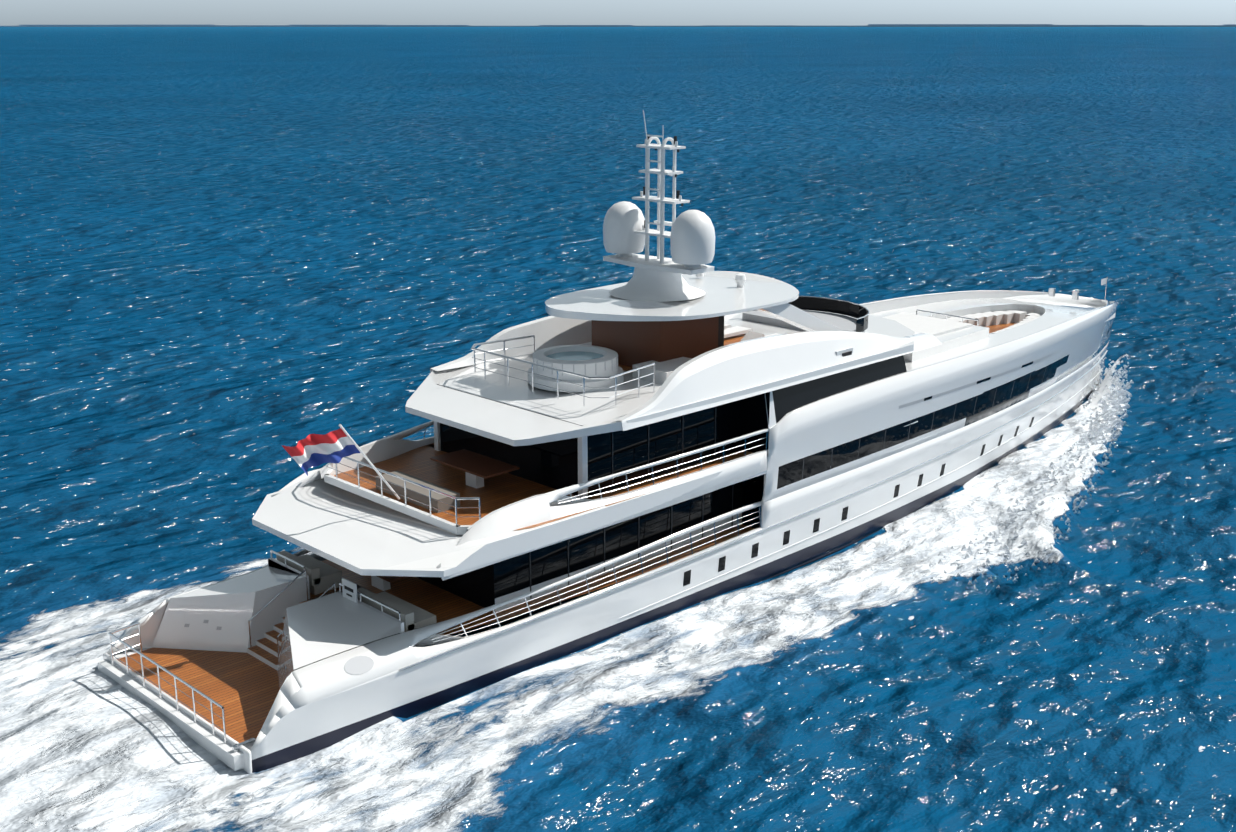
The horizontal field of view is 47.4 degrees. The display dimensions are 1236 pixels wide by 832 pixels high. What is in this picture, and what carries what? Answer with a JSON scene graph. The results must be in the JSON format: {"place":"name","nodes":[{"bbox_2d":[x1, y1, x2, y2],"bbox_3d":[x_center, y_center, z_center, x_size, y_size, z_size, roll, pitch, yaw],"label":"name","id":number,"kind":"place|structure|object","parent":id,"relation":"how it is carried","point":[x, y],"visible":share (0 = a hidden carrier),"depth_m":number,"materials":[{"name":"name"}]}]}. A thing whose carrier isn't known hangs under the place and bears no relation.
{"place":"outdoors","nodes":[
{"label":"outdoors","id":0,"kind":"place"},
{"bbox_2d":[0,27,1235,831],"bbox_3d":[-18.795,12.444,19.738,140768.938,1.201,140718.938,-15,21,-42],"label":"ocean","id":1,"kind":"structure","parent":0,"point":[234,261],"depth_m":74.72,"materials":[{"name":"blue liquid"}]},
{"bbox_2d":[103,342,1108,773],"bbox_3d":[6.264,2.818,53.474,50.090,4.522,8.931,-15,21,-42],"label":"hull","id":2,"kind":"object","parent":1,"relation":"in","point":[321,704],"visible":0.4,"depth_m":41.84,"materials":[{"name":"white"}]},
{"bbox_2d":[98,481,761,770],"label":"deck","id":3,"kind":"structure","parent":2,"relation":"on","point":[200,641],"depth_m":39.56,"materials":[{"name":"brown wood"}]},
{"bbox_2d":[108,506,760,751],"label":"rails","id":4,"kind":"object","parent":3,"relation":"on","point":[246,743],"visible":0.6,"depth_m":38.38,"materials":[{"name":"silver metal"}]},
{"bbox_2d":[252,355,917,576],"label":"bridge deck","id":5,"kind":"structure","parent":3,"relation":"on","point":[451,486],"depth_m":41.55,"materials":[{"name":"white wood"}]},
{"bbox_2d":[339,424,399,499],"bbox_3d":[-6.962,1.315,39.599,1.917,2.621,0.070,-15,21,-42],"label":"flagstaff","id":6,"kind":"object","parent":5,"relation":"attached to","point":[367,459],"visible":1,"depth_m":39.50,"materials":[{"name":"white metal"}]},
{"bbox_2d":[282,428,359,475],"bbox_3d":[-8.109,0.953,38.675,2.258,1.194,0.588,-15,21,-42],"label":"flag","id":7,"kind":"object","parent":6,"relation":"attached to","point":[315,450],"visible":0.96,"depth_m":38.62,"materials":[{"name":"multicoloured fabric"}]},
{"bbox_2d":[405,310,941,445],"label":"sun deck","id":8,"kind":"structure","parent":5,"relation":"on","point":[733,368],"depth_m":43.96,"materials":[{"name":"white paint"}]},
{"bbox_2d":[545,271,855,331],"bbox_3d":[2.127,-3.428,47.535,11.280,1.910,7.162,-15,21,-42],"label":"hardtop","id":9,"kind":"object","parent":8,"relation":"on","point":[724,295],"visible":0.77,"depth_m":45.91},
{"bbox_2d":[603,110,745,301],"bbox_3d":[2.053,-7.015,46.206,4.991,5.952,4.477,-10,18,-32],"label":"mast","id":10,"kind":"object","parent":9,"relation":"on","point":[627,231],"visible":1,"depth_m":45.60,"materials":[{"name":"white metal"}]},
{"bbox_2d":[271,290,1117,580],"bbox_3d":[8.270,-0.973,54.465,44.473,3.715,9.302,-15,21,-42],"label":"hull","id":11,"kind":"object","parent":2,"relation":"on","point":[813,434],"visible":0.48,"depth_m":48.87,"materials":[{"name":"white"}]},
{"bbox_2d":[769,277,1117,428],"bbox_3d":[12.847,-3.042,58.550,31.550,2.009,9.240,-15,21,-42],"label":"foredeck","id":12,"kind":"object","parent":11,"relation":"on","point":[958,324],"visible":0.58,"depth_m":62.57,"materials":[{"name":"white"}]},
{"bbox_2d":[344,321,1113,674],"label":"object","id":13,"kind":"object","parent":2,"relation":"on","point":[358,665],"visible":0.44,"depth_m":46.84,"materials":[{"name":"black glass"}]},
{"bbox_2d":[929,355,1132,587],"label":"spray droplets","id":14,"kind":"object","parent":1,"relation":"on","point":[1109,427],"visible":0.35,"depth_m":57.28,"materials":[{"name":"white liquid"}]},
{"bbox_2d":[1083,354,1127,429],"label":"bow spray","id":15,"kind":"object","parent":1,"relation":"on","point":[1100,391],"visible":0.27,"depth_m":67.56,"materials":[{"name":"white liquid"}]},
{"bbox_2d":[0,24,1235,26],"bbox_3d":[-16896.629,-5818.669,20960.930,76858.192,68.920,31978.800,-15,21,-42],"label":"coast","id":16,"kind":"structure","parent":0,"point":[976,25],"depth_m":38265.93,"materials":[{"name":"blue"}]},
{"bbox_2d":[0,0,1235,25],"label":"sky","id":17,"kind":"structure","parent":0,"point":[12,12],"materials":[{"name":"white"}]},
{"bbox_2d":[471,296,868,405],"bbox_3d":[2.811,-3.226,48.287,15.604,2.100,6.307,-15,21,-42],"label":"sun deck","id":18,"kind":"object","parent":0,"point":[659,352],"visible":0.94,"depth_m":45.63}
]}

